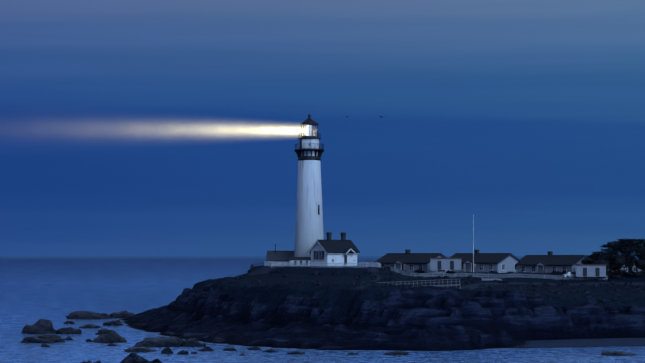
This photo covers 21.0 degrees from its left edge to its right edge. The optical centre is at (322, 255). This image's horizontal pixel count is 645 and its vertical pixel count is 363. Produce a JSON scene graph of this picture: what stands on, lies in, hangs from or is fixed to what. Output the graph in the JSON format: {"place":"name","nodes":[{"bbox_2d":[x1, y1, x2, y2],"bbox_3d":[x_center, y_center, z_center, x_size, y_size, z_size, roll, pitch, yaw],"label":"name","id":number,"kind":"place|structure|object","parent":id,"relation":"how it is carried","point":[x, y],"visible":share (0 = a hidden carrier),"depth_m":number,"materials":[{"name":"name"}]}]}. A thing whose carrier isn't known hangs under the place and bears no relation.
{"place":"outdoors","nodes":[
{"label":"outdoors","id":0,"kind":"place"},
{"bbox_2d":[0,256,638,316],"bbox_3d":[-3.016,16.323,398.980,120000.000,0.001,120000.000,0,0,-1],"label":"sea","id":1,"kind":"structure","parent":0,"point":[47,286],"depth_m":1177.46,"materials":[{"name":"liquid"}]},
{"bbox_2d":[21,319,55,333],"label":"sea rock","id":2,"kind":"object","parent":1,"relation":"in","point":[41,326],"visible":0.35,"depth_m":362.54,"materials":[{"name":"grey stone"}]},
{"bbox_2d":[20,334,64,342],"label":"sea rock","id":3,"kind":"object","parent":1,"relation":"in","point":[47,338],"visible":0.44,"depth_m":324.60,"materials":[{"name":"grey stone"}]},
{"bbox_2d":[55,327,81,334],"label":"sea rock","id":4,"kind":"object","parent":1,"relation":"in","point":[69,330],"visible":0.38,"depth_m":360.10,"materials":[{"name":"grey stone"}]},
{"bbox_2d":[66,311,110,318],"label":"sea rock","id":5,"kind":"object","parent":1,"relation":"in","point":[83,315],"visible":0.35,"depth_m":446.88,"materials":[{"name":"grey stone"}]},
{"bbox_2d":[79,324,101,327],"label":"sea rock","id":6,"kind":"object","parent":1,"relation":"in","point":[89,326],"visible":0.44,"depth_m":389.63,"materials":[{"name":"grey stone"}]},
{"bbox_2d":[81,360,100,362],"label":"rock","id":7,"kind":"object","parent":1,"relation":"in","point":[89,361],"visible":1,"depth_m":153.47,"materials":[{"name":"grey stone"}]},
{"bbox_2d":[95,328,115,334],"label":"sea rock","id":8,"kind":"object","parent":1,"relation":"in","point":[103,331],"visible":0.35,"depth_m":357.15,"materials":[{"name":"grey stone"}]},
{"bbox_2d":[93,331,126,342],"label":"sea rock","id":9,"kind":"object","parent":1,"relation":"in","point":[111,337],"visible":0.38,"depth_m":324.85,"materials":[{"name":"grey stone"}]},
{"bbox_2d":[103,320,123,325],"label":"sea rock","id":10,"kind":"object","parent":1,"relation":"in","point":[114,323],"visible":0.38,"depth_m":404.22,"materials":[{"name":"grey stone"}]},
{"bbox_2d":[109,310,134,317],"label":"sea rock","id":11,"kind":"object","parent":1,"relation":"in","point":[123,314],"visible":0.19,"depth_m":453.46,"materials":[{"name":"grey stone"}]},
{"bbox_2d":[123,346,155,351],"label":"sea rock","id":12,"kind":"object","parent":1,"relation":"in","point":[140,349],"visible":0.4,"depth_m":293.34,"materials":[{"name":"grey stone"}]},
{"bbox_2d":[120,353,161,362],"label":"rock","id":13,"kind":"object","parent":1,"relation":"in","point":[132,358],"visible":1,"depth_m":147.56,"materials":[{"name":"grey stone"}]},
{"bbox_2d":[133,336,183,347],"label":"sea rock","id":14,"kind":"object","parent":1,"relation":"in","point":[154,342],"visible":0.35,"depth_m":309.23,"materials":[{"name":"grey stone"}]},
{"bbox_2d":[161,347,173,353],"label":"sea rock","id":15,"kind":"object","parent":1,"relation":"in","point":[167,350],"visible":0.46,"depth_m":287.91,"materials":[{"name":"grey stone"}]},
{"bbox_2d":[177,350,188,354],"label":"sea rock","id":16,"kind":"object","parent":1,"relation":"in","point":[182,352],"visible":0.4,"depth_m":286.02,"materials":[{"name":"grey stone"}]},
{"bbox_2d":[182,338,205,346],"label":"sea rock","id":17,"kind":"object","parent":1,"relation":"in","point":[192,342],"visible":0.44,"depth_m":310.00,"materials":[{"name":"grey stone"}]},
{"bbox_2d":[198,346,213,351],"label":"sea rock","id":18,"kind":"object","parent":1,"relation":"in","point":[207,348],"visible":0.42,"depth_m":295.73,"materials":[{"name":"grey stone"}]},
{"bbox_2d":[223,347,236,350],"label":"sea rock","id":19,"kind":"object","parent":1,"relation":"in","point":[229,349],"visible":0.44,"depth_m":296.86,"materials":[{"name":"grey stone"}]},
{"bbox_2d":[248,346,260,349],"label":"sea rock","id":20,"kind":"object","parent":1,"relation":"in","point":[254,348],"visible":0.46,"depth_m":299.80,"materials":[{"name":"grey stone"}]},
{"bbox_2d":[262,348,277,351],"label":"sea rock","id":21,"kind":"object","parent":1,"relation":"in","point":[270,350],"visible":0.38,"depth_m":292.86,"materials":[{"name":"grey stone"}]},
{"bbox_2d":[287,351,304,354],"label":"sea rock","id":22,"kind":"object","parent":1,"relation":"in","point":[295,352],"visible":0.33,"depth_m":286.62,"materials":[{"name":"grey stone"}]},
{"bbox_2d":[382,350,408,354],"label":"sea rock","id":23,"kind":"object","parent":1,"relation":"in","point":[399,352],"visible":0.38,"depth_m":284.84,"materials":[{"name":"grey stone"}]},
{"bbox_2d":[601,351,635,355],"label":"sea rock","id":24,"kind":"object","parent":1,"relation":"in","point":[611,353],"visible":0.44,"depth_m":283.37,"materials":[{"name":"grey stone"}]},
{"bbox_2d":[0,317,644,362],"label":"sea water","id":25,"kind":"structure","parent":0,"point":[78,348],"depth_m":289.13,"materials":[{"name":"liquid"}]},
{"bbox_2d":[0,0,644,255],"label":"sky","id":26,"kind":"structure","parent":0,"point":[128,127],"materials":[{"name":"blue"}]},
{"bbox_2d":[119,265,644,350],"bbox_3d":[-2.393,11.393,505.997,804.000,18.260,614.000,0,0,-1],"label":"headland terrain","id":27,"kind":"structure","parent":0,"point":[272,311],"depth_m":321.73,"materials":[{"name":"brown stone"}]},
{"bbox_2d":[212,336,224,343],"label":"sea rock","id":28,"kind":"object","parent":27,"relation":"on","point":[217,340],"visible":0.4,"depth_m":322.33,"materials":[{"name":"grey stone"}]},
{"bbox_2d":[266,244,293,265],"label":"outbuilding","id":29,"kind":"structure","parent":27,"relation":"on","point":[275,256],"depth_m":403.18,"materials":[{"name":"white paint"}]},
{"bbox_2d":[289,257,310,265],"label":"building","id":30,"kind":"structure","parent":27,"relation":"on","point":[299,259],"depth_m":391.09,"materials":[{"name":"white paint"}]},
{"bbox_2d":[294,114,323,256],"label":"lighthouse tower","id":31,"kind":"structure","parent":27,"relation":"on","point":[309,233],"depth_m":396.61,"materials":[{"name":"white paint"}]},
{"bbox_2d":[305,125,311,135],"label":"fresnel lens","id":32,"kind":"object","parent":31,"relation":"attached to","point":[306,129],"depth_m":398.29,"materials":[{"name":"clear glass"}]},
{"bbox_2d":[302,125,317,135],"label":"lantern room glass","id":33,"kind":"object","parent":31,"relation":"attached to","point":[311,130],"depth_m":399.93,"materials":[{"name":"clear glass"}]},
{"bbox_2d":[264,261,380,267],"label":"fence","id":34,"kind":"object","parent":27,"relation":"on","point":[266,263],"visible":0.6,"depth_m":383.19,"materials":[{"name":"grey paint"}]},
{"bbox_2d":[307,232,360,265],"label":"fog signal house","id":35,"kind":"structure","parent":27,"relation":"on","point":[337,252],"depth_m":389.43,"materials":[{"name":"white paint"}]},
{"bbox_2d":[375,250,451,272],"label":"house","id":36,"kind":"structure","parent":27,"relation":"on","point":[407,261],"depth_m":414.70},
{"bbox_2d":[377,279,460,288],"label":"wooden railing","id":37,"kind":"object","parent":27,"relation":"on","point":[447,285],"visible":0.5,"depth_m":353.47,"materials":[{"name":"grey wood"}]},
{"bbox_2d":[233,267,644,301],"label":"slope scrub foliage","id":38,"kind":"object","parent":27,"relation":"on","point":[490,286],"visible":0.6,"depth_m":372.80,"materials":[{"name":"black"}]},
{"bbox_2d":[429,258,461,269],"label":"shed","id":39,"kind":"structure","parent":27,"relation":"on","point":[445,263],"depth_m":401.41,"materials":[{"name":"white paint"}]},
{"bbox_2d":[473,215,473,271],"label":"flagpole","id":40,"kind":"object","parent":27,"relation":"on","point":[473,243],"visible":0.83,"depth_m":411.43,"materials":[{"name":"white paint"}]},
{"bbox_2d":[449,250,520,272],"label":"house","id":41,"kind":"structure","parent":27,"relation":"on","point":[498,262],"depth_m":416.86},
{"bbox_2d":[481,277,501,280],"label":"driftwood logs","id":42,"kind":"object","parent":27,"relation":"on","point":[487,279],"visible":0.85,"depth_m":395.48,"materials":[{"name":"grey wood"}]},
{"bbox_2d":[391,267,606,279],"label":"fence","id":43,"kind":"object","parent":27,"relation":"on","point":[488,274],"visible":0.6,"depth_m":398.22,"materials":[{"name":"grey paint"}]},
{"bbox_2d":[370,264,644,278],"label":"shrub foliage","id":44,"kind":"object","parent":27,"relation":"on","point":[552,272],"visible":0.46,"depth_m":402.06,"materials":[{"name":"green plant"}]},
{"bbox_2d":[515,251,588,272],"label":"house","id":45,"kind":"structure","parent":27,"relation":"on","point":[540,263],"depth_m":411.05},
{"bbox_2d":[562,272,579,277],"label":"parked car","id":46,"kind":"object","parent":27,"relation":"on","point":[573,274],"visible":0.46,"depth_m":397.90,"materials":[{"name":"grey paint"}]},
{"bbox_2d":[575,264,606,276],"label":"shed","id":47,"kind":"structure","parent":27,"relation":"on","point":[590,270],"depth_m":395.81,"materials":[{"name":"white paint"}]},
{"bbox_2d":[585,255,639,271],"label":"foliage","id":48,"kind":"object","parent":27,"relation":"on","point":[622,266],"depth_m":428.42,"materials":[{"name":"green plant"}]},
{"bbox_2d":[581,238,644,276],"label":"cypress tree","id":49,"kind":"object","parent":27,"relation":"on","point":[611,259],"visible":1,"depth_m":398.32,"materials":[{"name":"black plant"}]}
]}

